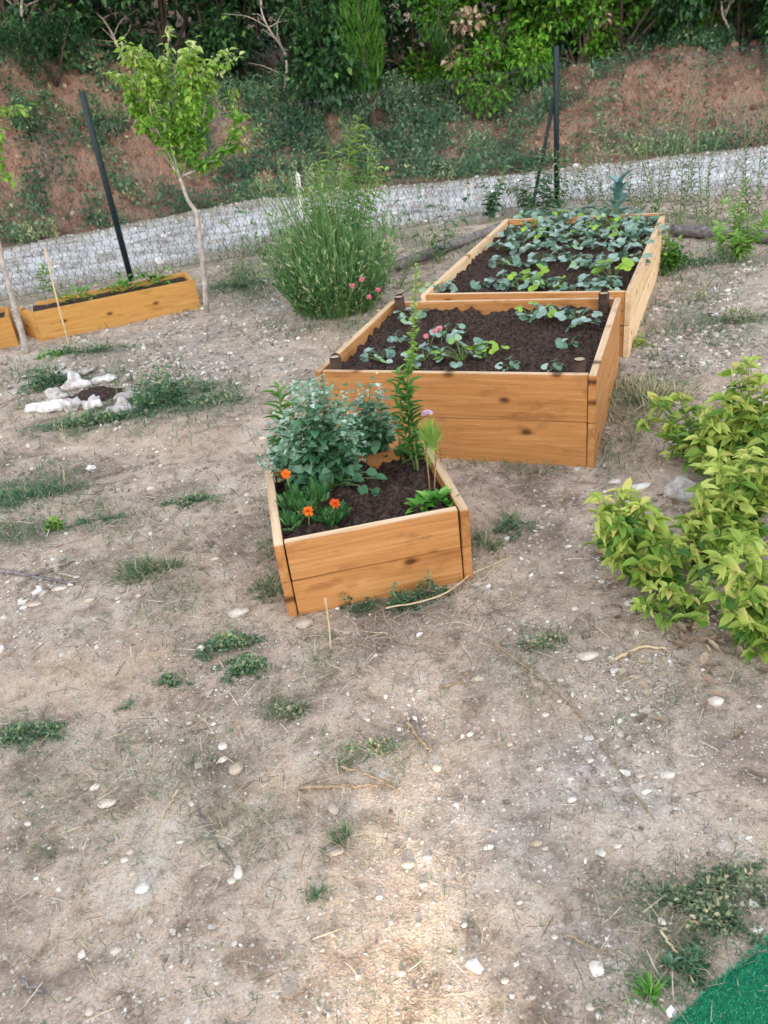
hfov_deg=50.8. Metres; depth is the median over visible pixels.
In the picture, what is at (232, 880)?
stone
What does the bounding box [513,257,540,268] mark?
strawberry plant
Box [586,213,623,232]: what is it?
strawberry plant
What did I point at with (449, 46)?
fine leaved shrub
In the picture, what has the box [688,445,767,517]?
leafy bush
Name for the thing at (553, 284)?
strawberry plant
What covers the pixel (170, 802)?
twig
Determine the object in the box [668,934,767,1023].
artificial turf mat
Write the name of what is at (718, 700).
stone
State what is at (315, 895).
weed clump
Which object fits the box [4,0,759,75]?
woods
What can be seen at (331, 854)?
stone
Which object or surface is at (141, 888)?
stone
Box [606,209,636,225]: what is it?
strawberry plant
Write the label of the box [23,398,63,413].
rock
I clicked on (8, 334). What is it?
planter trough
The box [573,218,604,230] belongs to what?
strawberry plant
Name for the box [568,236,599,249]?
strawberry plant
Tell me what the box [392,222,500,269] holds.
edging log
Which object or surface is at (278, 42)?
bare sapling
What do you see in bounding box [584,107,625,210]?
tall weed
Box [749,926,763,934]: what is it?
stone
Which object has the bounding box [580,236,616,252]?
strawberry plant
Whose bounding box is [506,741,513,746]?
stone
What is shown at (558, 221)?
strawberry plant
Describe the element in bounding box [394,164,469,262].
tall weed
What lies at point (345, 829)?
weed clump
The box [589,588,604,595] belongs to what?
stone
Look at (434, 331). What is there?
pink flower
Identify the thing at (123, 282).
seedling
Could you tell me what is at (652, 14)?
dark shrub
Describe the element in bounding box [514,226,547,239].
strawberry plant
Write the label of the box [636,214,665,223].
strawberry plant
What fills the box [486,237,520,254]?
strawberry plant
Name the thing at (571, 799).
stone
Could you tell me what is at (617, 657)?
twig
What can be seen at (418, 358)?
strawberry plant
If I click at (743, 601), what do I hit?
leafy bush
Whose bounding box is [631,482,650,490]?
stone
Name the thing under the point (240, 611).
stone
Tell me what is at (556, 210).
strawberry plant
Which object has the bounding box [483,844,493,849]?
stone
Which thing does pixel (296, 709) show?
weed clump
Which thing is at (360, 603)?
weed clump
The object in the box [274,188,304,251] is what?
tall weed
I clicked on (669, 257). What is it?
weed clump
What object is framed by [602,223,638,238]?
strawberry plant
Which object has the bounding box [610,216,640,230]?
strawberry plant
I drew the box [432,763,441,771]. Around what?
stone
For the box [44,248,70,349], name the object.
bamboo cane
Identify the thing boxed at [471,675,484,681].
stone
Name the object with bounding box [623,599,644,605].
stone
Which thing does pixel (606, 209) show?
strawberry plant
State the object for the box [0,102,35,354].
fruit sapling
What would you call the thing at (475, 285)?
strawberry plant
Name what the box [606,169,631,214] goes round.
kale
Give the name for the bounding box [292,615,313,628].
stone
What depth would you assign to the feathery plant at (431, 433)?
2.74 m
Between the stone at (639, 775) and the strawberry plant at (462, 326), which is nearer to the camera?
the stone at (639, 775)
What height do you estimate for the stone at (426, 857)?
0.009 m
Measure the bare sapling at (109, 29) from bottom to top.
1.758 m
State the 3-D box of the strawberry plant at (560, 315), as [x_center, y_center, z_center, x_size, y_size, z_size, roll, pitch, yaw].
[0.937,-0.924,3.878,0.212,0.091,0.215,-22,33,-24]
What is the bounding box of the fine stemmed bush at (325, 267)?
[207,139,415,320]
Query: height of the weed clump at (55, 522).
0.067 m
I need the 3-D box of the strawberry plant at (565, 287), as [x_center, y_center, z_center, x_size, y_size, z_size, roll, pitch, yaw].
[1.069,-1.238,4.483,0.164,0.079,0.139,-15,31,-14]
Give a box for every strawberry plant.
[360,345,394,363]
[387,329,411,342]
[393,307,429,324]
[401,342,449,366]
[419,279,457,292]
[429,323,466,342]
[431,334,485,367]
[467,277,491,289]
[471,340,509,357]
[484,269,521,289]
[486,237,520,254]
[488,252,520,267]
[495,355,521,371]
[497,230,525,241]
[499,272,545,291]
[505,238,539,255]
[507,223,531,232]
[510,301,556,322]
[513,214,538,220]
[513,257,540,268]
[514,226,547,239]
[516,208,544,217]
[518,264,555,282]
[519,216,552,232]
[526,252,558,266]
[527,226,560,240]
[531,211,560,218]
[532,238,557,249]
[537,218,567,229]
[538,306,567,319]
[539,207,563,217]
[539,275,574,290]
[541,357,564,371]
[549,227,585,242]
[549,248,572,261]
[551,242,572,251]
[551,335,580,348]
[552,209,583,220]
[554,308,601,332]
[556,220,584,234]
[557,206,587,216]
[558,252,592,269]
[560,281,591,290]
[563,210,598,222]
[568,225,596,239]
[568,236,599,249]
[569,254,610,269]
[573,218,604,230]
[575,202,611,215]
[577,273,615,290]
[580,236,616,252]
[584,210,611,224]
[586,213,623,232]
[586,224,618,238]
[587,276,622,290]
[591,257,633,278]
[596,251,620,264]
[599,204,626,214]
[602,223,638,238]
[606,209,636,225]
[607,238,637,251]
[608,250,652,265]
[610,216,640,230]
[616,236,654,251]
[617,224,653,236]
[621,207,645,213]
[622,215,662,227]
[625,212,648,219]
[629,222,667,237]
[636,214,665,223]
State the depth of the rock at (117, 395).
4.66 m
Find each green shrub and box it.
[0,87,60,143]
[77,94,143,151]
[238,67,318,118]
[352,70,420,133]
[395,0,494,105]
[441,32,551,120]
[451,0,584,95]
[498,0,615,61]
[520,0,626,70]
[540,75,588,111]
[608,0,740,42]
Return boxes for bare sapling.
[6,0,38,42]
[65,7,135,60]
[222,0,296,95]
[720,0,735,39]
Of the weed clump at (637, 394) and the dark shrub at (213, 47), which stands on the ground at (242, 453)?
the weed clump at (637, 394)
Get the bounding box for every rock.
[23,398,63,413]
[45,387,67,400]
[54,369,75,375]
[58,396,81,412]
[60,371,91,390]
[77,366,96,375]
[82,394,102,409]
[90,374,116,384]
[104,394,138,413]
[113,388,141,399]
[664,476,695,502]
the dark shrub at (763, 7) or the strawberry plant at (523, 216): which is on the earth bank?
the dark shrub at (763, 7)
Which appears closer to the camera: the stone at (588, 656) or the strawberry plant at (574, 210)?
the stone at (588, 656)
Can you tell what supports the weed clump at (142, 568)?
on the ground at (242, 453)
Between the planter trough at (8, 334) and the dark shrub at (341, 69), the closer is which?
the planter trough at (8, 334)
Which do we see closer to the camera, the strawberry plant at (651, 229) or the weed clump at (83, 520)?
the weed clump at (83, 520)
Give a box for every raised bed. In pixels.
[265,441,472,616]
[314,290,620,467]
[421,213,664,357]
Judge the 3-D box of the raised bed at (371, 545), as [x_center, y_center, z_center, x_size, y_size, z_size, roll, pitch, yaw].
[-0.072,0.041,2.904,0.641,0.292,0.566,-11,30,-6]
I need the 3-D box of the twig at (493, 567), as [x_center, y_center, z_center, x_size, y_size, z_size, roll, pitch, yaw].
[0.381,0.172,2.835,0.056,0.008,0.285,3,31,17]
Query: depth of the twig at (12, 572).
3.07 m
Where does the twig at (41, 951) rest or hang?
on the ground at (242, 453)
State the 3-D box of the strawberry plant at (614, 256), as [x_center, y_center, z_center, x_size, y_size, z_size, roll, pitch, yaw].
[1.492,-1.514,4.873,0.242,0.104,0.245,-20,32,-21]
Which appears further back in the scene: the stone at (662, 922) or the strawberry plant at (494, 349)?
the strawberry plant at (494, 349)
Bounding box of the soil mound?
[65,386,123,401]
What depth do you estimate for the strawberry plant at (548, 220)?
5.98 m
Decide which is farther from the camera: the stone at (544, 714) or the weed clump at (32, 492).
the weed clump at (32, 492)
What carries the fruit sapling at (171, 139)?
on the ground at (242, 453)
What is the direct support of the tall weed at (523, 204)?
on the ground at (242, 453)
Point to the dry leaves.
(694, 627)
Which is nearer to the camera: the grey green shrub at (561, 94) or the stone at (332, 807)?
the stone at (332, 807)
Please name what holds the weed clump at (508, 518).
on the ground at (242, 453)
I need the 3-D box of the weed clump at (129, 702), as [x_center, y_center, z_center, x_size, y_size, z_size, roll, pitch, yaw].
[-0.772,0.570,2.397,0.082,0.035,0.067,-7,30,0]
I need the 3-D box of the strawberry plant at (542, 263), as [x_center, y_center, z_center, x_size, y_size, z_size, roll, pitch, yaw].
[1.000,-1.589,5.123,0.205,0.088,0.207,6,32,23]
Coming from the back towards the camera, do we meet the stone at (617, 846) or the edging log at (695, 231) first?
the edging log at (695, 231)
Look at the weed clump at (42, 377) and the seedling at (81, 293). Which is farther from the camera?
the seedling at (81, 293)
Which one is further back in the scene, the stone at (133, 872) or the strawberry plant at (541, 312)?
the strawberry plant at (541, 312)
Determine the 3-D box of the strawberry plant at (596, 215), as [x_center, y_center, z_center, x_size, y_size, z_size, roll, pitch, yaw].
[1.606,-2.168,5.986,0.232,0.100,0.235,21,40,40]
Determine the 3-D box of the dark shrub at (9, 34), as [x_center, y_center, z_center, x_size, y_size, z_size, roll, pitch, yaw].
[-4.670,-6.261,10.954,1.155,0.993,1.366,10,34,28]
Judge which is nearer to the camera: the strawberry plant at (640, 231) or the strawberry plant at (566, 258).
the strawberry plant at (566, 258)
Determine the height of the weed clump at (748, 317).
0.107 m
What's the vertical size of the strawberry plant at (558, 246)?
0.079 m
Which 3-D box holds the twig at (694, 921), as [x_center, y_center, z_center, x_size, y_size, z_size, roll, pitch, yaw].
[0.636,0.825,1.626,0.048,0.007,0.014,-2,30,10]
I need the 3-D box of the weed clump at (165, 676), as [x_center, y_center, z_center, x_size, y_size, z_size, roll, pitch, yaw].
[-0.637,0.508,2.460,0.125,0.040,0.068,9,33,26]
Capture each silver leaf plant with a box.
[251,365,386,495]
[331,372,403,463]
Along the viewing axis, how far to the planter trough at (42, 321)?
6.12 m
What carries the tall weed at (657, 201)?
on the ground at (242, 453)
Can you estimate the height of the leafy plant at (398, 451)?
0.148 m
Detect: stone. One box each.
[24,821,31,826]
[26,600,42,606]
[51,585,67,590]
[84,597,95,602]
[84,1007,94,1016]
[89,783,99,789]
[97,799,116,808]
[110,945,121,954]
[120,856,129,862]
[126,849,133,854]
[129,869,136,876]
[134,882,149,893]
[188,799,197,806]
[211,556,219,560]
[217,756,227,762]
[218,742,226,749]
[226,607,249,617]
[227,877,236,884]
[228,762,242,775]
[234,865,242,879]
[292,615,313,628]
[326,845,344,856]
[327,801,338,814]
[398,970,405,975]
[401,859,414,868]
[419,882,427,886]
[422,854,431,860]
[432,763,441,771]
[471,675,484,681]
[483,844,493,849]
[500,977,508,983]
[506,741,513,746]
[516,899,522,904]
[530,840,542,846]
[540,712,548,716]
[551,934,558,939]
[566,776,574,780]
[567,797,576,802]
[570,605,579,610]
[576,651,599,660]
[585,1003,594,1010]
[586,758,593,762]
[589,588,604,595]
[589,960,604,976]
[608,478,622,484]
[612,844,621,848]
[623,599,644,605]
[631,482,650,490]
[635,773,644,778]
[640,788,651,794]
[658,917,665,924]
[660,771,674,778]
[702,826,711,832]
[707,695,723,705]
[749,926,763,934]
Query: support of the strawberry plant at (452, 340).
on the raised bed at (531, 410)
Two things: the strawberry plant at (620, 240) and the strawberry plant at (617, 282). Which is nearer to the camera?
the strawberry plant at (617, 282)
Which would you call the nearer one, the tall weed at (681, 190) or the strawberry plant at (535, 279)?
the strawberry plant at (535, 279)
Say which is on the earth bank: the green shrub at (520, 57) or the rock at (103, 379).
the green shrub at (520, 57)
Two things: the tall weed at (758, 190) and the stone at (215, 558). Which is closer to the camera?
the stone at (215, 558)
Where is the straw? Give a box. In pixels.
[0,204,767,1023]
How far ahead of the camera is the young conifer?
11.85 m
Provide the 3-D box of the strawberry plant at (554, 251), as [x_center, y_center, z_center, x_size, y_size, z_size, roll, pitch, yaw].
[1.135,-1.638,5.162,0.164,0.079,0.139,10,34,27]
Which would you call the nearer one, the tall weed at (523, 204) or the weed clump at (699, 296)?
the weed clump at (699, 296)
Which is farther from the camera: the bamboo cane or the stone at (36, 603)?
the bamboo cane
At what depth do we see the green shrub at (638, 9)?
12.34 m
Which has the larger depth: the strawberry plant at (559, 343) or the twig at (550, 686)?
the strawberry plant at (559, 343)
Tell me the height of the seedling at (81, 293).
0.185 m
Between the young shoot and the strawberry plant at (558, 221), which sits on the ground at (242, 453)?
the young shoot
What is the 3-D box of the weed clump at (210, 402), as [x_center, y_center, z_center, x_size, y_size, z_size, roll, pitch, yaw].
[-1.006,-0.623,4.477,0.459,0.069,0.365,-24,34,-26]
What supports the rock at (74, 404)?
on the ground at (242, 453)
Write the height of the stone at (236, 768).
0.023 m
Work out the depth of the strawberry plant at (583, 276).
4.49 m
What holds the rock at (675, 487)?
on the ground at (242, 453)
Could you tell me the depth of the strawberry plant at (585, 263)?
4.91 m
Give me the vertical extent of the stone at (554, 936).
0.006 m
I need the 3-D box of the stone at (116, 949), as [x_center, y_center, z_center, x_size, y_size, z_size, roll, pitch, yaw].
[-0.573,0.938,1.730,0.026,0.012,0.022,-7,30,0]
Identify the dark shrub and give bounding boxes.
[0,0,118,38]
[0,0,150,46]
[0,5,90,87]
[2,0,255,75]
[130,0,292,87]
[185,0,416,85]
[269,0,417,115]
[281,0,486,92]
[478,0,628,53]
[557,0,715,51]
[635,0,765,38]
[732,0,767,55]
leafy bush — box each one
[583,477,721,595]
[629,570,719,632]
[631,391,712,458]
[659,444,706,478]
[667,491,763,576]
[673,454,767,560]
[675,355,767,467]
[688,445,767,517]
[701,528,767,664]
[747,426,767,470]
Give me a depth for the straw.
2.17 m
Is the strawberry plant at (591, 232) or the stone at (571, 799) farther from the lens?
the strawberry plant at (591, 232)
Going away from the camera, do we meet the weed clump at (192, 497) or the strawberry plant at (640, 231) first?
the weed clump at (192, 497)
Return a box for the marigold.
[274,469,350,530]
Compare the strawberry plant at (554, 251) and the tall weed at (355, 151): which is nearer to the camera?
the strawberry plant at (554, 251)
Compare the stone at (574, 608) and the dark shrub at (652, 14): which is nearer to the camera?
the stone at (574, 608)
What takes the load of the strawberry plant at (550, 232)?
on the raised bed at (638, 281)
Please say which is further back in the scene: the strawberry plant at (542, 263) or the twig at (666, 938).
the strawberry plant at (542, 263)
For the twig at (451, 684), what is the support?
on the ground at (242, 453)
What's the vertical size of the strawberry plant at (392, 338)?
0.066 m
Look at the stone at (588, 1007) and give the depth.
1.51 m
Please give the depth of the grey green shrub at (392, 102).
12.18 m
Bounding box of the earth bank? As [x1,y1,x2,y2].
[0,0,767,247]
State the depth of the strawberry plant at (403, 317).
4.19 m
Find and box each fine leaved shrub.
[278,0,386,88]
[413,0,519,114]
[670,0,744,45]
[716,0,765,51]
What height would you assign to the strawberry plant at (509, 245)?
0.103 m
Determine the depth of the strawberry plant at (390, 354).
3.74 m
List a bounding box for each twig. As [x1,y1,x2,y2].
[0,568,75,584]
[19,977,50,995]
[26,560,73,579]
[28,930,49,964]
[152,789,178,832]
[190,798,234,866]
[299,782,378,789]
[340,764,399,790]
[385,556,511,608]
[405,720,433,752]
[439,671,469,688]
[478,539,500,581]
[487,638,654,819]
[519,654,533,721]
[565,932,614,956]
[614,645,667,660]
[660,929,694,983]
[688,918,708,924]
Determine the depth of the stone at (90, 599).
2.89 m
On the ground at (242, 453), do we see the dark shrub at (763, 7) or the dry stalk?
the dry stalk
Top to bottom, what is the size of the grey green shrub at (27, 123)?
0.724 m
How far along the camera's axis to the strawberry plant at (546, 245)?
5.46 m
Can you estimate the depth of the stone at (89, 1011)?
1.61 m
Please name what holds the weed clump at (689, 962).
on the ground at (242, 453)
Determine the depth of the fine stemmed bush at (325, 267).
5.46 m
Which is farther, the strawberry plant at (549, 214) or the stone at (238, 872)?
the strawberry plant at (549, 214)
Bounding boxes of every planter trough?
[0,306,18,348]
[18,272,200,340]
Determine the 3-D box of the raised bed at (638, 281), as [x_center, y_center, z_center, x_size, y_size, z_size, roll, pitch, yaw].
[1.137,-1.549,5.322,1.172,0.368,2.021,6,32,21]
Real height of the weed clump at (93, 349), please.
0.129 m
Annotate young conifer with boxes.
[332,0,388,127]
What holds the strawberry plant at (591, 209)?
on the raised bed at (638, 281)
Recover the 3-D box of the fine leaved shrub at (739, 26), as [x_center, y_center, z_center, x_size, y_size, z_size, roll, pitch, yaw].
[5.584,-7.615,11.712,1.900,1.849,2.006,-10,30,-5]
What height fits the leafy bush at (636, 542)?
0.365 m
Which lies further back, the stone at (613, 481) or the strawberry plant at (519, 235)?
the strawberry plant at (519, 235)
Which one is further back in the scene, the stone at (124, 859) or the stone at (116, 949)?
the stone at (124, 859)
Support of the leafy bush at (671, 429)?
on the ground at (242, 453)
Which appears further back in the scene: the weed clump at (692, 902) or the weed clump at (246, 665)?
the weed clump at (246, 665)
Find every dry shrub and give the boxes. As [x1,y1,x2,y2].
[441,5,497,75]
[575,0,613,33]
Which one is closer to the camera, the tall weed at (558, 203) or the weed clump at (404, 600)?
the weed clump at (404, 600)
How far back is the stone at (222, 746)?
2.21 m
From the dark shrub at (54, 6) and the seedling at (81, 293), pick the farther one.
the dark shrub at (54, 6)
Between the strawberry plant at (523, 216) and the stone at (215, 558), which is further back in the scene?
the strawberry plant at (523, 216)
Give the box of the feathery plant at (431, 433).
[414,416,447,489]
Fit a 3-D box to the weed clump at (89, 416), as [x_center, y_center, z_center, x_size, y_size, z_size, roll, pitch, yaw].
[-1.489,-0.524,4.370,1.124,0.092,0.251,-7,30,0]
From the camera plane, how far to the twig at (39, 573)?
3.10 m
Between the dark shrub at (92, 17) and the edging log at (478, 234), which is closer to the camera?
the edging log at (478, 234)
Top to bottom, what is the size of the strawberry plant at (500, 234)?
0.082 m
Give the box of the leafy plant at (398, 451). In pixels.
[392,427,422,460]
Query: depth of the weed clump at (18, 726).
2.33 m
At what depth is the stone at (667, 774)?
1.96 m
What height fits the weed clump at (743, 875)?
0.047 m
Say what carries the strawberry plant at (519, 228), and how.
on the raised bed at (638, 281)
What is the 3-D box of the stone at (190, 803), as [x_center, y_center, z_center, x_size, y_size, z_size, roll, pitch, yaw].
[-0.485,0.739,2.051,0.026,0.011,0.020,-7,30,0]
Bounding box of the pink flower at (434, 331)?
[423,329,437,350]
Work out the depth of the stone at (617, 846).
1.80 m
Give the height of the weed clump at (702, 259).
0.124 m
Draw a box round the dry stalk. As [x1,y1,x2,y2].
[324,598,331,651]
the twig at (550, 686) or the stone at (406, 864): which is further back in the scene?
the twig at (550, 686)
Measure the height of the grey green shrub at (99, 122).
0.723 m
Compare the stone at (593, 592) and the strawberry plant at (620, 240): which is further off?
the strawberry plant at (620, 240)
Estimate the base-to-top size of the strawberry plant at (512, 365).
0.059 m
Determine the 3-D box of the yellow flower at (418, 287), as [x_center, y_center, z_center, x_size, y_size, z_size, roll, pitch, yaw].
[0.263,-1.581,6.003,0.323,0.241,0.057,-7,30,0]
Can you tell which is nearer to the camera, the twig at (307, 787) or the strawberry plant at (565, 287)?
the twig at (307, 787)
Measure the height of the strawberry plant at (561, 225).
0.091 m
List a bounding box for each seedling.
[49,282,104,302]
[94,272,157,292]
[135,267,173,286]
[403,484,458,513]
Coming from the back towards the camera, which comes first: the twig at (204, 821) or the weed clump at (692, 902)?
the twig at (204, 821)
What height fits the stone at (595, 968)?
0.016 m
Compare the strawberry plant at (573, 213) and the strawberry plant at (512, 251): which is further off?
the strawberry plant at (573, 213)
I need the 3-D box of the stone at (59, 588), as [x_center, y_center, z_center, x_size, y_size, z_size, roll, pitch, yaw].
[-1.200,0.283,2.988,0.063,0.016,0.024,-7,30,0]
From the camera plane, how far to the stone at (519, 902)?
1.71 m
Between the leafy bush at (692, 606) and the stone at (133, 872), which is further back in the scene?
the leafy bush at (692, 606)
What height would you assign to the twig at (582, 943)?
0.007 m
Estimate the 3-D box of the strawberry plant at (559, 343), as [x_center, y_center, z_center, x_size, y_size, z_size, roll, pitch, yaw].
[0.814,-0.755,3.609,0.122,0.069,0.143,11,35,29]
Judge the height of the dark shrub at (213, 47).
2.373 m
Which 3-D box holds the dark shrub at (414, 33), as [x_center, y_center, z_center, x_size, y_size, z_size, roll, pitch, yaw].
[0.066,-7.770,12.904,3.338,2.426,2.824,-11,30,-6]
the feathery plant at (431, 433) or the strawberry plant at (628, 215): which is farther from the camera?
the strawberry plant at (628, 215)
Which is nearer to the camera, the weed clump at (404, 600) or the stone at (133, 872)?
the stone at (133, 872)
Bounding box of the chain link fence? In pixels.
[0,42,767,300]
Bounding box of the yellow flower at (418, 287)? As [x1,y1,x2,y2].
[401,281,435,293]
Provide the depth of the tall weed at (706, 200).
6.45 m
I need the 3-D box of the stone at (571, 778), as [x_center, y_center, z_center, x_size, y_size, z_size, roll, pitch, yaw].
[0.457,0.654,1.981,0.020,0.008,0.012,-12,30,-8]
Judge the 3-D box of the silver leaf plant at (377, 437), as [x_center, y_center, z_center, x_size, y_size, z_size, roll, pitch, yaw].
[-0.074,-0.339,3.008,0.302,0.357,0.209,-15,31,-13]
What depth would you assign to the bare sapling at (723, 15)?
11.69 m
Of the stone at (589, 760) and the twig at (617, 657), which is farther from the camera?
the twig at (617, 657)
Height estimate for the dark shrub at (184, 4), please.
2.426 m
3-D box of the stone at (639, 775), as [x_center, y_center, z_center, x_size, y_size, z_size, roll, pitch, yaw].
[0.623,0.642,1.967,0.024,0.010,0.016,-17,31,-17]
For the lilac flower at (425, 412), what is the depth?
2.87 m
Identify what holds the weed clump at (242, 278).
on the ground at (242, 453)
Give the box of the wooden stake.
[295,172,303,237]
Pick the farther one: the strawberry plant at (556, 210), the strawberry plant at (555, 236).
the strawberry plant at (556, 210)
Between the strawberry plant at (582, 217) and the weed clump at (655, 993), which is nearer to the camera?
the weed clump at (655, 993)
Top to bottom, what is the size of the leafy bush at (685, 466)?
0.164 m
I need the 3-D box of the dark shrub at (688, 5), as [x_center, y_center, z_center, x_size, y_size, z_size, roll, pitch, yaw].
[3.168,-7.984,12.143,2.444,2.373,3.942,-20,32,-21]
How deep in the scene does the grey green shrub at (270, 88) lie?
12.18 m
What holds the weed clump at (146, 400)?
on the ground at (242, 453)
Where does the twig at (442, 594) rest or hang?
on the ground at (242, 453)
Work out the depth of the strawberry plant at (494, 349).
3.59 m
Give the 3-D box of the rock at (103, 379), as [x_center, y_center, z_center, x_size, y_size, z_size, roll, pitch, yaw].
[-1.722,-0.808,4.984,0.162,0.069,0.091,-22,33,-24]
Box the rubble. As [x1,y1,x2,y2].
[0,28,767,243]
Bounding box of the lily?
[259,381,301,465]
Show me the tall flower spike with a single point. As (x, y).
(408, 387)
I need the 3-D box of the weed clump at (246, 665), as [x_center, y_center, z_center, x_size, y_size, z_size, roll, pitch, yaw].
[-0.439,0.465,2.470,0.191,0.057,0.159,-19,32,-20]
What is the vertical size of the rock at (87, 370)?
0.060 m
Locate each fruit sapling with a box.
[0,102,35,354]
[102,26,259,312]
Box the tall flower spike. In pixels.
[385,263,427,470]
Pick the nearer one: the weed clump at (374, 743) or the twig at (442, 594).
the weed clump at (374, 743)
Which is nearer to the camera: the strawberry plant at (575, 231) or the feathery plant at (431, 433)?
the feathery plant at (431, 433)
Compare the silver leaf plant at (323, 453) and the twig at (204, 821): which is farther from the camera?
the silver leaf plant at (323, 453)
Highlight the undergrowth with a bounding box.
[0,8,767,246]
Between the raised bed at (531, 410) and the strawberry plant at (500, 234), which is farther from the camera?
the strawberry plant at (500, 234)
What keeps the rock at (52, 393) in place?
on the ground at (242, 453)
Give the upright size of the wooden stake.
0.638 m
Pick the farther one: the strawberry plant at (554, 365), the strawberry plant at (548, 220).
the strawberry plant at (548, 220)
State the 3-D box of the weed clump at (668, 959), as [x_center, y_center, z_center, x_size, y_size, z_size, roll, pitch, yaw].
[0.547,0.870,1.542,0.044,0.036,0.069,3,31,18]
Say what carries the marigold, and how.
on the raised bed at (371, 545)
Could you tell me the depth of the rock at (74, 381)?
4.93 m
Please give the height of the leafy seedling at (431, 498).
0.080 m
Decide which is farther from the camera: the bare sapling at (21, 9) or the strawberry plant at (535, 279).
the bare sapling at (21, 9)
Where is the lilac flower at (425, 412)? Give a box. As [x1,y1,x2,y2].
[421,403,440,461]
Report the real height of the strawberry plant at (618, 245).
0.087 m
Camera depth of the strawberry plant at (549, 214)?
6.24 m
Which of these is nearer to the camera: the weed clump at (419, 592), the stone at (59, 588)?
the weed clump at (419, 592)
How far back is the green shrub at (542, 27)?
11.99 m
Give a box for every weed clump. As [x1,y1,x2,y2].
[0,470,125,516]
[0,719,73,754]
[12,406,204,436]
[16,364,92,395]
[34,515,67,533]
[35,346,70,360]
[42,336,138,358]
[51,507,137,530]
[96,551,205,587]
[98,362,249,409]
[113,698,133,711]
[114,389,201,418]
[152,491,230,509]
[156,670,193,687]
[174,388,249,410]
[193,629,267,664]
[200,261,276,296]
[206,652,271,688]
[244,567,284,606]
[256,700,313,722]
[307,880,330,902]
[316,819,353,859]
[332,735,415,772]
[339,591,370,611]
[347,600,375,613]
[386,582,420,610]
[409,569,453,604]
[471,527,506,554]
[492,509,538,541]
[503,630,570,653]
[604,364,736,438]
[619,863,765,952]
[626,970,672,1018]
[632,331,653,349]
[658,228,696,275]
[658,952,682,987]
[666,248,745,272]
[672,936,713,991]
[676,289,715,305]
[690,305,767,325]
[700,855,767,908]
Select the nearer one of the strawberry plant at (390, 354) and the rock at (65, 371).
the strawberry plant at (390, 354)
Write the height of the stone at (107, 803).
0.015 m
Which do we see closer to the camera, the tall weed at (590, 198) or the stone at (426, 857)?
the stone at (426, 857)
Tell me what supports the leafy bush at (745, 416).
on the ground at (242, 453)
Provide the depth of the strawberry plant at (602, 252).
4.99 m
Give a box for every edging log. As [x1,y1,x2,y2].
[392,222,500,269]
[670,224,767,243]
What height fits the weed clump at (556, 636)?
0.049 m
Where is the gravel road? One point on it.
(149, 225)
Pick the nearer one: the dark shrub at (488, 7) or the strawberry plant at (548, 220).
the strawberry plant at (548, 220)
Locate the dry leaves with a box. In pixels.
[590,442,767,745]
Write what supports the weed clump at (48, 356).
on the ground at (242, 453)
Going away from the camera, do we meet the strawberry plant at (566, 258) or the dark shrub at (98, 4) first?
the strawberry plant at (566, 258)
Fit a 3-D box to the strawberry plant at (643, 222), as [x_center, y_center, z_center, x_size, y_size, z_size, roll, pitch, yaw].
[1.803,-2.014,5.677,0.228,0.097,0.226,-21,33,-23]
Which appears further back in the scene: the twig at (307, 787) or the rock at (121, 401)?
the rock at (121, 401)
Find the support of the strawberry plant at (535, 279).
on the raised bed at (638, 281)
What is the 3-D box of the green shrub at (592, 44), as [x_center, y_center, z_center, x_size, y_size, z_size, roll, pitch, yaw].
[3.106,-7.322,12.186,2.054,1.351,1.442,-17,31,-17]
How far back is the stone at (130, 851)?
1.95 m
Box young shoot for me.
[34,263,53,305]
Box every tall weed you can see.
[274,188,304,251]
[297,115,390,245]
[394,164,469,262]
[394,229,440,289]
[474,158,511,221]
[496,149,553,213]
[527,172,561,212]
[552,119,592,209]
[575,148,605,212]
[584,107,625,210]
[623,118,657,208]
[628,67,690,212]
[661,58,717,224]
[685,77,763,226]
[709,177,767,262]
[737,68,767,228]
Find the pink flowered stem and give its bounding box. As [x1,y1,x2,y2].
[343,277,380,330]
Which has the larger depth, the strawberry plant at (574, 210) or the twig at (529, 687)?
the strawberry plant at (574, 210)
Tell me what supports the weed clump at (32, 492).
on the ground at (242, 453)
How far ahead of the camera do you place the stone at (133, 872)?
1.89 m
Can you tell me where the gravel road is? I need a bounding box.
[0,146,767,307]
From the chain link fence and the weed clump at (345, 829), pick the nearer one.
the weed clump at (345, 829)
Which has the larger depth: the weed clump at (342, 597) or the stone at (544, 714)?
the weed clump at (342, 597)
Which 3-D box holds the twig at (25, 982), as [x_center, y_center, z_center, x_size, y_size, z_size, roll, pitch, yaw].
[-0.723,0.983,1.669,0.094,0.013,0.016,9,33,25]
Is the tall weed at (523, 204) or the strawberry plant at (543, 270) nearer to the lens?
the strawberry plant at (543, 270)
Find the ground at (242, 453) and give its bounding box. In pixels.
[0,195,767,1023]
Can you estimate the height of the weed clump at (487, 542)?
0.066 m
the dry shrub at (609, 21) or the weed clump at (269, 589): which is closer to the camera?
the weed clump at (269, 589)
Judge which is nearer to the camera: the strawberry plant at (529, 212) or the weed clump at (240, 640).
the weed clump at (240, 640)

